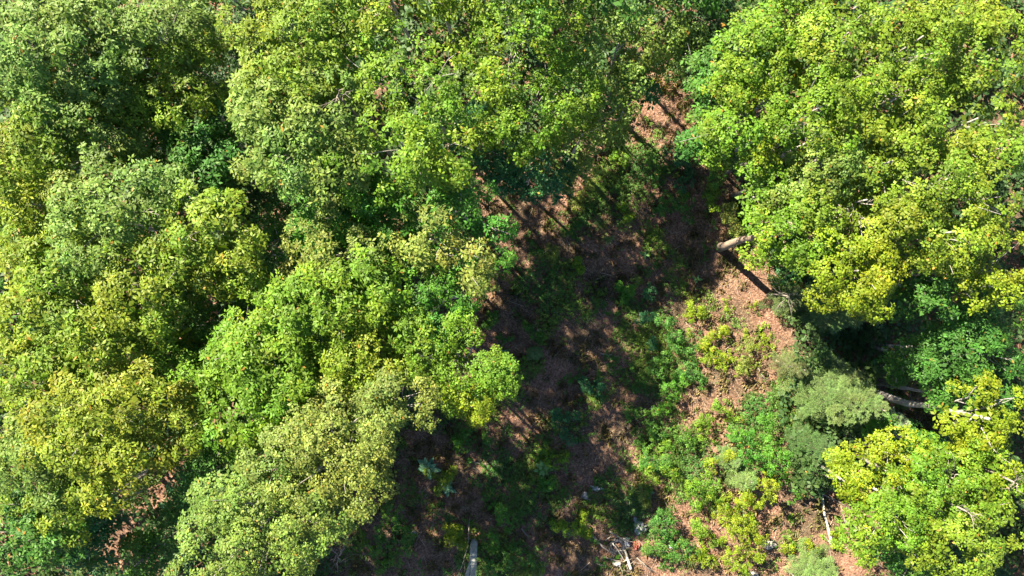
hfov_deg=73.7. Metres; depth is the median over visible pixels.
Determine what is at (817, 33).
broadleaf tree
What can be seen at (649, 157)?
sapling
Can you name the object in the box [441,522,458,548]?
sapling
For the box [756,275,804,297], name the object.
sapling
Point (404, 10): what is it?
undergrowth
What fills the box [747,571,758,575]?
stone
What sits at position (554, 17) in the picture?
broadleaf tree
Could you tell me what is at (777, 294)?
dead tree
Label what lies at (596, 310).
seedling
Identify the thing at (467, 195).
broadleaf tree
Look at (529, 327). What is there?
sapling
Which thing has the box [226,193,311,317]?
broadleaf tree
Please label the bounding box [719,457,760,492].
pine tree
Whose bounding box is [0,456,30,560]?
broadleaf tree
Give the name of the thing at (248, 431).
broadleaf tree
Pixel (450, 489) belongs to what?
mullein plant
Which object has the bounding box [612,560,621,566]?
stone
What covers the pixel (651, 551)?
sapling
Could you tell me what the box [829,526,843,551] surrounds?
sapling
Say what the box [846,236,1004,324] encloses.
broadleaf tree
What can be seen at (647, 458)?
sapling
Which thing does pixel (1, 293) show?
broadleaf tree
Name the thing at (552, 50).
broadleaf tree
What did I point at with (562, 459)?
sapling
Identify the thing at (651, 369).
sapling
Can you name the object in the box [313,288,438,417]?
broadleaf tree
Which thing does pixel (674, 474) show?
sapling
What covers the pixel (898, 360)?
broadleaf tree
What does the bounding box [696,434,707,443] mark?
seedling
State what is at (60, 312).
broadleaf tree
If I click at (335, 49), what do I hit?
broadleaf tree
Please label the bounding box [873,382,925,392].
broadleaf tree
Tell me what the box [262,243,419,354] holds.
broadleaf tree
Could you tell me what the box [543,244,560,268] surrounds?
sapling
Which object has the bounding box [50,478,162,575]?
broadleaf tree
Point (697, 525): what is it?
sapling
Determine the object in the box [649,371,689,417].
sapling
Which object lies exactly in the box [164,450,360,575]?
broadleaf tree
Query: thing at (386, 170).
dead tree
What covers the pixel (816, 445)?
spruce tree
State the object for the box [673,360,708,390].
sapling
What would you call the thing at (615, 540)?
old tyre
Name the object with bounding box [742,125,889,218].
broadleaf tree
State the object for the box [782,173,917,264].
broadleaf tree
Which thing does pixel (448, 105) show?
broadleaf tree
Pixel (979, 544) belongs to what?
broadleaf tree
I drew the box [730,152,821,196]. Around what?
dead tree
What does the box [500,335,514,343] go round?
seedling
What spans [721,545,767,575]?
sapling
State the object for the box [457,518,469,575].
dead bough
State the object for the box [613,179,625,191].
seedling
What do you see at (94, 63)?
broadleaf tree
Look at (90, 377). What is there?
broadleaf tree
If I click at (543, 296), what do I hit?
seedling
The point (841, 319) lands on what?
spruce tree
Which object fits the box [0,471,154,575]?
broadleaf tree
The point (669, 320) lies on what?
sapling
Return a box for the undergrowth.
[0,0,1023,575]
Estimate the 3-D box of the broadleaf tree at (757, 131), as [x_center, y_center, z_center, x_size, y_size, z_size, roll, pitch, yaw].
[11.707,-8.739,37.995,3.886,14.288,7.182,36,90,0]
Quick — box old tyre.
[609,538,625,553]
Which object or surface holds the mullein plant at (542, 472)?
on the ground at (512, 326)
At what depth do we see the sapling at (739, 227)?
43.60 m
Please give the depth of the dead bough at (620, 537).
44.62 m
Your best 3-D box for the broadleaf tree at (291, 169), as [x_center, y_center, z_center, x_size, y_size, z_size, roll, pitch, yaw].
[-9.698,-7.137,36.867,7.266,16.226,7.303,0,90,0]
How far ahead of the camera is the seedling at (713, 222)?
44.46 m
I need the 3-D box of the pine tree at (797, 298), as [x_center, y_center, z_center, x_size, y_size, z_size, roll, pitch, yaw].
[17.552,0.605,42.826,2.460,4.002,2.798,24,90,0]
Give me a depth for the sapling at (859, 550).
42.68 m
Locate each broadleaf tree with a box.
[0,0,144,137]
[0,56,14,111]
[0,77,129,214]
[0,135,57,226]
[0,149,157,275]
[0,221,145,358]
[0,264,69,336]
[0,284,152,400]
[0,317,181,421]
[0,350,47,438]
[0,404,146,517]
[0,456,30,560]
[0,461,149,550]
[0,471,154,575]
[14,69,170,179]
[14,354,208,519]
[29,0,162,30]
[35,0,187,117]
[38,149,226,292]
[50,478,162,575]
[66,222,230,374]
[88,23,227,128]
[103,88,210,212]
[108,321,221,415]
[116,477,217,575]
[117,0,228,101]
[120,29,232,136]
[133,0,255,18]
[135,172,287,306]
[140,276,260,382]
[143,379,217,462]
[147,77,253,221]
[159,470,225,529]
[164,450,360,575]
[171,413,268,504]
[188,133,282,229]
[192,363,328,465]
[194,285,353,424]
[198,0,278,93]
[214,0,401,120]
[224,56,378,208]
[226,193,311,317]
[234,392,399,537]
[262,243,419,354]
[277,192,407,295]
[279,136,427,274]
[293,366,443,465]
[300,0,382,39]
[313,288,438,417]
[319,82,479,210]
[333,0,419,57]
[354,17,489,174]
[377,0,483,48]
[387,251,485,355]
[392,147,519,273]
[395,194,502,301]
[399,229,463,287]
[399,306,524,419]
[429,0,590,120]
[440,377,495,428]
[449,97,580,205]
[470,48,606,167]
[496,0,566,51]
[518,0,556,50]
[532,51,653,193]
[559,0,710,101]
[579,0,660,44]
[609,46,663,120]
[661,0,748,74]
[662,0,765,43]
[673,43,744,162]
[680,67,803,171]
[700,0,807,114]
[715,153,843,277]
[722,49,885,162]
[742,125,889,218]
[745,0,901,115]
[748,129,786,183]
[758,0,847,29]
[767,109,938,217]
[774,61,949,162]
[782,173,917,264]
[796,0,977,113]
[801,225,910,325]
[805,0,966,45]
[820,459,948,571]
[822,423,935,506]
[827,178,1012,281]
[841,429,1023,522]
[843,520,937,575]
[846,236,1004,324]
[847,137,1023,245]
[859,478,1023,575]
[860,413,951,452]
[861,0,1023,107]
[863,230,1023,315]
[866,334,952,397]
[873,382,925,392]
[875,270,1023,419]
[876,369,1023,488]
[886,66,1023,177]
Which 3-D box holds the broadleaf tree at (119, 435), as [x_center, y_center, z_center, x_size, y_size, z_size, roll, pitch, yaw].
[-18.896,6.814,37.111,6.989,16.018,7.721,0,90,0]
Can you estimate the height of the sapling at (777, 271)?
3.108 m
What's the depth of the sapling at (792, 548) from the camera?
44.34 m
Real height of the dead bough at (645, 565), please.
0.376 m
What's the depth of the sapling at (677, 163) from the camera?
44.01 m
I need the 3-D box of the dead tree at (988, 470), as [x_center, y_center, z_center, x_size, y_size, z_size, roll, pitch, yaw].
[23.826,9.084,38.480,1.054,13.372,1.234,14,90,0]
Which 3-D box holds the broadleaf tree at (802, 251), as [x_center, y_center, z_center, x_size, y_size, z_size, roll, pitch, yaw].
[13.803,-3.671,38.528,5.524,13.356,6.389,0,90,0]
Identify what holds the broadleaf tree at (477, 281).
on the ground at (512, 326)
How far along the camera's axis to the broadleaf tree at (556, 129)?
34.16 m
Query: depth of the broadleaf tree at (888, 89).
30.75 m
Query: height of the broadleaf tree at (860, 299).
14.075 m
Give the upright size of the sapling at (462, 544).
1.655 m
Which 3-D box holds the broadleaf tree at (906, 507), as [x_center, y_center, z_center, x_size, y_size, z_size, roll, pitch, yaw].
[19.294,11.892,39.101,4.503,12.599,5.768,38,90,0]
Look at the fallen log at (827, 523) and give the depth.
44.85 m
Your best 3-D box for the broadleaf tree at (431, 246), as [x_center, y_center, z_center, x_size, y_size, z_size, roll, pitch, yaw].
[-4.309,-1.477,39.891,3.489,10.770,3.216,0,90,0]
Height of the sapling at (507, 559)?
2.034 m
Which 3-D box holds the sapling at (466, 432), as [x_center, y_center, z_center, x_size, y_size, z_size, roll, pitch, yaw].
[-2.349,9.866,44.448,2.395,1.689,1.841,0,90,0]
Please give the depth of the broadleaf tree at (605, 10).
33.78 m
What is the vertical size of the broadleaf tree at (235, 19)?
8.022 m
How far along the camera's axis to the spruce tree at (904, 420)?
40.56 m
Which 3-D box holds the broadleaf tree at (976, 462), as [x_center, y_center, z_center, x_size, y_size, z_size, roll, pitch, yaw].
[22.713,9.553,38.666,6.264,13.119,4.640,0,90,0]
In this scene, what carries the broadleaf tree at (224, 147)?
on the ground at (512, 326)
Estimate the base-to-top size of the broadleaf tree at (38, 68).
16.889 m
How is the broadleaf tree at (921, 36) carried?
on the ground at (512, 326)
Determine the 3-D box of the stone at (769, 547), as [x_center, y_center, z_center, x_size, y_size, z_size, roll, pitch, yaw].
[16.939,16.939,44.979,0.981,0.611,0.597,0,90,0]
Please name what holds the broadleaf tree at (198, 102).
on the ground at (512, 326)
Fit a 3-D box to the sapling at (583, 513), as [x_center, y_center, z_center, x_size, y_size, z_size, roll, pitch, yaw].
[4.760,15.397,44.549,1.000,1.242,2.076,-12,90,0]
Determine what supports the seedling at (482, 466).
on the ground at (512, 326)
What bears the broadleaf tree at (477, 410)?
on the ground at (512, 326)
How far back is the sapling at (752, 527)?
42.77 m
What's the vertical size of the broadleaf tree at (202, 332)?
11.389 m
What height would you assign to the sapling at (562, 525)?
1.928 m
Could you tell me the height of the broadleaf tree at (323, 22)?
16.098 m
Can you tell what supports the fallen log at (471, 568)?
on the ground at (512, 326)
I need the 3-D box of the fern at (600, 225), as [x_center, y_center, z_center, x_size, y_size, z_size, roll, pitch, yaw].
[5.841,-4.205,44.806,1.234,0.194,1.228,18,90,0]
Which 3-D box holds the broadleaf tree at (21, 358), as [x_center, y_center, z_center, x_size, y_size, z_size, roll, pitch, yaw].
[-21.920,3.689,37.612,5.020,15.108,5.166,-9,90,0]
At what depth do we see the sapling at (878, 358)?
43.45 m
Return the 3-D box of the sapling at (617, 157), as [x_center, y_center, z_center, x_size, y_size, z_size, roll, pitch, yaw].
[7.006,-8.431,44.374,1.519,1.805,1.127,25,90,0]
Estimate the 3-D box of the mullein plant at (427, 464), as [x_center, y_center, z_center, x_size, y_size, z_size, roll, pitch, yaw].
[-5.462,11.698,44.489,1.321,0.634,1.613,-29,90,0]
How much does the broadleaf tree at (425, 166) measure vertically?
16.561 m
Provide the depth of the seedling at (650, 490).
44.27 m
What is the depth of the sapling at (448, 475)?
44.37 m
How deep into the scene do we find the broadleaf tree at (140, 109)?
32.08 m
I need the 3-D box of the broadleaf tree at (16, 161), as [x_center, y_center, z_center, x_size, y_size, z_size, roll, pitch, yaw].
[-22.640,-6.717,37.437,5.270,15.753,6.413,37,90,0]
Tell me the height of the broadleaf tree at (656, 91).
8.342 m
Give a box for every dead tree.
[318,88,392,158]
[331,535,352,570]
[375,147,411,193]
[429,237,469,249]
[711,101,785,145]
[723,115,817,176]
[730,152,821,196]
[766,289,804,317]
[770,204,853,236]
[779,81,876,133]
[845,450,983,527]
[873,66,969,107]
[885,431,1022,493]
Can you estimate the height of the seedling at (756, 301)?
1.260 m
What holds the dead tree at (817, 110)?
on the ground at (512, 326)
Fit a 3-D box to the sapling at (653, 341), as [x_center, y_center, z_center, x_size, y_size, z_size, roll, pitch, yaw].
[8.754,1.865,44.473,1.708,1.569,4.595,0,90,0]
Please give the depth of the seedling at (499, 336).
44.55 m
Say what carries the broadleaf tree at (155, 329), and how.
on the ground at (512, 326)
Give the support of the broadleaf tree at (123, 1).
on the ground at (512, 326)
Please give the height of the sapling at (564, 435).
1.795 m
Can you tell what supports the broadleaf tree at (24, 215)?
on the ground at (512, 326)
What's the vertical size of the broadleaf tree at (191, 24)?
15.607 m
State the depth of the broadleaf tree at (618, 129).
36.62 m
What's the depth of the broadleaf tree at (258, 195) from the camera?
39.48 m
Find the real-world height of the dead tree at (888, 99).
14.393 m
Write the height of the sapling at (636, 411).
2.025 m
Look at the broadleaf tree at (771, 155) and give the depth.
33.19 m
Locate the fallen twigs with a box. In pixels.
[333,4,962,575]
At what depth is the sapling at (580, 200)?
44.34 m
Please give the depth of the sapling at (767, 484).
42.13 m
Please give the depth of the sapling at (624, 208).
44.24 m
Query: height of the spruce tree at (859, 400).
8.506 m
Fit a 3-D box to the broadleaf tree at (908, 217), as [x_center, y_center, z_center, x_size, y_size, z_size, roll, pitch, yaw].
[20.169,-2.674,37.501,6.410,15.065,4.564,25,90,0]
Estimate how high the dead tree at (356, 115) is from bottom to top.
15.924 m
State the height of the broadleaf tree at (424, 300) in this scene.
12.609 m
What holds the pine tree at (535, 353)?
on the ground at (512, 326)
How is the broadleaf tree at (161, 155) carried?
on the ground at (512, 326)
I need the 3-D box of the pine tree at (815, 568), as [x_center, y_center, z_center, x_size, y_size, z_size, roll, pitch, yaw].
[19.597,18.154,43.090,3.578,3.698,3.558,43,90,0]
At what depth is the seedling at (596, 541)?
44.43 m
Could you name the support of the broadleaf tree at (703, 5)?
on the ground at (512, 326)
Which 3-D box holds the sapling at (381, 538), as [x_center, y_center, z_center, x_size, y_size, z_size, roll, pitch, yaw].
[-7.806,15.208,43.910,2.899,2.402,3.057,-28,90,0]
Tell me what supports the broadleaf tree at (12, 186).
on the ground at (512, 326)
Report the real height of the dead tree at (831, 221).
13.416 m
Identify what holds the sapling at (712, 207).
on the ground at (512, 326)
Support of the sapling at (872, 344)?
on the ground at (512, 326)
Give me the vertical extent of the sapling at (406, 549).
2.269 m
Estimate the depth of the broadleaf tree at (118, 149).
31.48 m
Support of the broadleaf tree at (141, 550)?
on the ground at (512, 326)
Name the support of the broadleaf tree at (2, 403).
on the ground at (512, 326)
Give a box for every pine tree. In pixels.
[525,345,542,362]
[714,443,742,472]
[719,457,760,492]
[759,281,806,319]
[769,346,810,381]
[783,537,838,575]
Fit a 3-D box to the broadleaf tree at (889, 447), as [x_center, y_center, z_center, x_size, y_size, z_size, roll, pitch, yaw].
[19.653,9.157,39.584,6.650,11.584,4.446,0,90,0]
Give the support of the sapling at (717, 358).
on the ground at (512, 326)
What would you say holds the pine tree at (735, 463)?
on the ground at (512, 326)
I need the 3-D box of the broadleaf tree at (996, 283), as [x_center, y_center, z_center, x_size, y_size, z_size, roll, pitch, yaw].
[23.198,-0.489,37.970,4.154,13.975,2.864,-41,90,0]
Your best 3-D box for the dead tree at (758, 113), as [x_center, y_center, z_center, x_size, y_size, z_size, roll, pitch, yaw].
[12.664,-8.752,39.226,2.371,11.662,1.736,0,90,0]
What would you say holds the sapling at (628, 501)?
on the ground at (512, 326)
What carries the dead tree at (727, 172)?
on the ground at (512, 326)
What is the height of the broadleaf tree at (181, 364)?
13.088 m
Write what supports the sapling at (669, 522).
on the ground at (512, 326)
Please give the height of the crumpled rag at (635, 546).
0.409 m
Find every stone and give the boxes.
[581,491,587,498]
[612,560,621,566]
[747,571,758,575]
[763,541,776,549]
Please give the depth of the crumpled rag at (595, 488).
44.87 m
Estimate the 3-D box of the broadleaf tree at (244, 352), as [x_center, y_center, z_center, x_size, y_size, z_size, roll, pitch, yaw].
[-11.436,3.578,37.504,6.633,15.332,6.467,-35,90,0]
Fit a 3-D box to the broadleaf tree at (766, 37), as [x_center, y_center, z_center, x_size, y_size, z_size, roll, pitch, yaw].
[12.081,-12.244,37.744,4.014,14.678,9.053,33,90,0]
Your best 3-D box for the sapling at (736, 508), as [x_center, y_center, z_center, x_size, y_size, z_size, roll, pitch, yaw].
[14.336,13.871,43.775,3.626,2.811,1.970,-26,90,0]
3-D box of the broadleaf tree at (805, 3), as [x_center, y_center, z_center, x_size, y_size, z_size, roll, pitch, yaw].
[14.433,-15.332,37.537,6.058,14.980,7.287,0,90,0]
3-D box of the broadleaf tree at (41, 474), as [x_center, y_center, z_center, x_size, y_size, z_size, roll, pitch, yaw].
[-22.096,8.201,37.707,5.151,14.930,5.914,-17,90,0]
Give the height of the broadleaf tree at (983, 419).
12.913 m
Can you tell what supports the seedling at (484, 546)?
on the ground at (512, 326)
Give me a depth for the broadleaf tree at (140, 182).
30.40 m
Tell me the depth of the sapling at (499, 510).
43.27 m
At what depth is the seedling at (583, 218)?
44.67 m
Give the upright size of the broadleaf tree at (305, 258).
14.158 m
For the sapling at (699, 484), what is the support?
on the ground at (512, 326)
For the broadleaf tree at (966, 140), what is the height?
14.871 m
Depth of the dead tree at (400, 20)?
40.16 m
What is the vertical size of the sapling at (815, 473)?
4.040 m
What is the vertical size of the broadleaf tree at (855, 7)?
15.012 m
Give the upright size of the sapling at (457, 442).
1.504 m
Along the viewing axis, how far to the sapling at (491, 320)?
44.49 m
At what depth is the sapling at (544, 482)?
44.13 m
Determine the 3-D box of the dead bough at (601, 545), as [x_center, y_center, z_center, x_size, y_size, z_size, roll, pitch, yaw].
[6.127,16.931,44.677,0.537,0.324,2.134,-41,90,0]
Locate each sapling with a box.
[357,527,414,573]
[372,499,417,549]
[422,465,457,496]
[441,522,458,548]
[451,435,468,456]
[454,523,469,550]
[457,426,493,450]
[479,310,499,329]
[483,546,545,575]
[486,498,514,554]
[521,319,544,343]
[537,475,556,492]
[541,448,570,469]
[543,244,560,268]
[548,408,577,445]
[548,518,586,537]
[558,376,606,422]
[570,178,597,214]
[572,255,585,275]
[577,508,593,539]
[608,147,630,166]
[610,484,645,517]
[613,280,635,305]
[615,202,636,222]
[622,402,668,440]
[630,274,642,287]
[630,428,675,474]
[633,282,659,351]
[635,482,651,510]
[641,533,700,568]
[642,149,666,181]
[644,437,682,485]
[646,350,672,380]
[648,507,684,549]
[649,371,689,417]
[650,190,695,225]
[654,316,699,360]
[656,20,697,100]
[661,137,697,193]
[669,420,697,452]
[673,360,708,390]
[681,299,707,323]
[684,470,730,509]
[686,545,719,569]
[687,498,724,550]
[691,141,728,189]
[692,397,746,435]
[696,325,730,352]
[698,340,730,372]
[701,182,721,211]
[703,448,738,474]
[709,486,761,526]
[719,201,745,237]
[720,512,769,561]
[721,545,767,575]
[725,412,774,467]
[732,336,761,376]
[737,471,781,509]
[745,424,805,505]
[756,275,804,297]
[766,255,825,287]
[778,538,819,556]
[784,445,840,490]
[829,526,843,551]
[850,530,879,562]
[854,322,949,356]
[863,355,895,373]
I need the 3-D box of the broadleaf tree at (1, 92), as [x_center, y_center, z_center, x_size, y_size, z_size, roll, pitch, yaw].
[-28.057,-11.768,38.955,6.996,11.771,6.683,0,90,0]
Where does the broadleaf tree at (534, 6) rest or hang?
on the ground at (512, 326)
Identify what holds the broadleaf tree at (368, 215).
on the ground at (512, 326)
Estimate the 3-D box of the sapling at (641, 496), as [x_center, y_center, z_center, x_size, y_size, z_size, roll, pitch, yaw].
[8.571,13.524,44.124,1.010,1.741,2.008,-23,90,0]
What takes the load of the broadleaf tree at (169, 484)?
on the ground at (512, 326)
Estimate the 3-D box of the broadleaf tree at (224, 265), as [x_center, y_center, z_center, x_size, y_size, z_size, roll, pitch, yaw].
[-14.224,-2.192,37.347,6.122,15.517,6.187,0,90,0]
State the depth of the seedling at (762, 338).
44.58 m
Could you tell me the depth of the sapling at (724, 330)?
44.31 m
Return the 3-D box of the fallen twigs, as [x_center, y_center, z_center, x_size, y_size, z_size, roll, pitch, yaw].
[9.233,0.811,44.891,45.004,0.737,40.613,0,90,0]
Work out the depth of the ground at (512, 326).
45.00 m
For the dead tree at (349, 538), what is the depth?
41.38 m
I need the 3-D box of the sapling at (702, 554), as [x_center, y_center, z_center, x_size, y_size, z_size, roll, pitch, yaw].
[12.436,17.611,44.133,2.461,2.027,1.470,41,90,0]
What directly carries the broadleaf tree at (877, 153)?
on the ground at (512, 326)
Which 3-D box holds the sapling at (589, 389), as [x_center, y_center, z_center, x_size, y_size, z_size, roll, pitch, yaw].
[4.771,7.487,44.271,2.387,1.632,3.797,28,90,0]
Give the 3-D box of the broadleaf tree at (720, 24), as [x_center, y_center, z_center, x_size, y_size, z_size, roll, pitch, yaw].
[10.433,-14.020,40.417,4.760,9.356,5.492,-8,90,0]
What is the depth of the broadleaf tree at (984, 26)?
30.59 m
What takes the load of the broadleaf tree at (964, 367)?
on the ground at (512, 326)
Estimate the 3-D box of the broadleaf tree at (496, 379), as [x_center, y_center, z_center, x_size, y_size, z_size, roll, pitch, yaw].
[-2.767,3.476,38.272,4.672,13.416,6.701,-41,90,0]
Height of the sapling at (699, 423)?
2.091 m
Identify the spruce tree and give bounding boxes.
[776,349,890,426]
[783,419,837,466]
[790,282,872,338]
[872,404,911,428]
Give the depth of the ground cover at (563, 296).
44.77 m
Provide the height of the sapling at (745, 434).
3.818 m
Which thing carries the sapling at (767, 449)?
on the ground at (512, 326)
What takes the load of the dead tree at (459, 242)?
on the ground at (512, 326)
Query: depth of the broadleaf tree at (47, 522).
32.52 m
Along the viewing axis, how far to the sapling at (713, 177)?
42.92 m
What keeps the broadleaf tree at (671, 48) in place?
on the ground at (512, 326)
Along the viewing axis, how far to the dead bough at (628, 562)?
44.64 m
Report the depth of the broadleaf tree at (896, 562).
37.13 m
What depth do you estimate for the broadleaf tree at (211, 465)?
32.86 m
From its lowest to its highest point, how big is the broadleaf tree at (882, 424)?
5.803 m
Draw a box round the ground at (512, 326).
[0,0,1023,575]
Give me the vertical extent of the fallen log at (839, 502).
0.264 m
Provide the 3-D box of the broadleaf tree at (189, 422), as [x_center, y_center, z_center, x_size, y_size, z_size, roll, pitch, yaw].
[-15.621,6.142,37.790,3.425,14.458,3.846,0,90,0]
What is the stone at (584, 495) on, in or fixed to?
on the ground at (512, 326)
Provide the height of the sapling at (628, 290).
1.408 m
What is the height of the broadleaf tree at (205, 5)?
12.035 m
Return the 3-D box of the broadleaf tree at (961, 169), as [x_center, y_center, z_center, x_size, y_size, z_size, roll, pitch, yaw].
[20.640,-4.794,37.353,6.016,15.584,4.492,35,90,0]
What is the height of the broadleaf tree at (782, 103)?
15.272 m
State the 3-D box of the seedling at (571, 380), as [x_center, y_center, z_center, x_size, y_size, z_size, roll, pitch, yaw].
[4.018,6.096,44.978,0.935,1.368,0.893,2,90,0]
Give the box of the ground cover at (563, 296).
[309,0,989,575]
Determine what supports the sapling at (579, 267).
on the ground at (512, 326)
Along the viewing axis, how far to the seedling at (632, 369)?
44.45 m
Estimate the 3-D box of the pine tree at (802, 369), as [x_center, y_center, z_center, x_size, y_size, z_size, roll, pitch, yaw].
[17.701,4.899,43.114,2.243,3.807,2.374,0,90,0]
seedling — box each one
[471,479,482,487]
[477,541,487,554]
[480,462,486,472]
[494,335,504,346]
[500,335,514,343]
[539,291,552,300]
[567,375,580,384]
[576,215,586,224]
[589,534,599,544]
[594,304,602,314]
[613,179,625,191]
[628,361,635,372]
[644,486,652,498]
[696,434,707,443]
[710,218,717,231]
[748,300,757,310]
[757,333,765,345]
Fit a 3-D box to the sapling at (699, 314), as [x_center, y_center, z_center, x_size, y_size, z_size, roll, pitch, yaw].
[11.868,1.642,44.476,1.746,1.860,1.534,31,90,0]
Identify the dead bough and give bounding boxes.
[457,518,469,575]
[593,536,617,556]
[609,531,631,542]
[623,550,631,569]
[636,558,654,572]
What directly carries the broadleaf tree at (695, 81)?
on the ground at (512, 326)
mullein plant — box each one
[417,457,441,479]
[438,481,456,496]
[534,461,552,478]
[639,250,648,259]
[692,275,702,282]
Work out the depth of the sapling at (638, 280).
44.44 m
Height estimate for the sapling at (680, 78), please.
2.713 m
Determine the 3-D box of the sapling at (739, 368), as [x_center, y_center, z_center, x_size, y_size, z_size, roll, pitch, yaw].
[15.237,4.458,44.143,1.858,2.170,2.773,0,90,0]
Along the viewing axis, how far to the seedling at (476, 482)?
44.82 m
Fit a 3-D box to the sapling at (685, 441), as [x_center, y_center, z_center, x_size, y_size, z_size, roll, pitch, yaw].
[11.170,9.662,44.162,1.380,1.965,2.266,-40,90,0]
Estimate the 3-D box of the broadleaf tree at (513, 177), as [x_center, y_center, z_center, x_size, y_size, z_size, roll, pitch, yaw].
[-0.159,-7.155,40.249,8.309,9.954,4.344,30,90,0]
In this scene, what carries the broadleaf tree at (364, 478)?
on the ground at (512, 326)
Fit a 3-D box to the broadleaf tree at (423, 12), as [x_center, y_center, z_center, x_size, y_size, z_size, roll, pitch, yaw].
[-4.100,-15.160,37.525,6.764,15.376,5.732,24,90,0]
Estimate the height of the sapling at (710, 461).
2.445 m
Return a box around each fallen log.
[465,538,477,575]
[821,492,865,519]
[822,495,833,549]
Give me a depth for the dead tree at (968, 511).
32.56 m
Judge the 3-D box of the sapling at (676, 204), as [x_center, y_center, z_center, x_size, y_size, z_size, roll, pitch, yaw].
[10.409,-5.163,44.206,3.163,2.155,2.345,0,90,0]
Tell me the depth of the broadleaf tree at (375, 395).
30.99 m

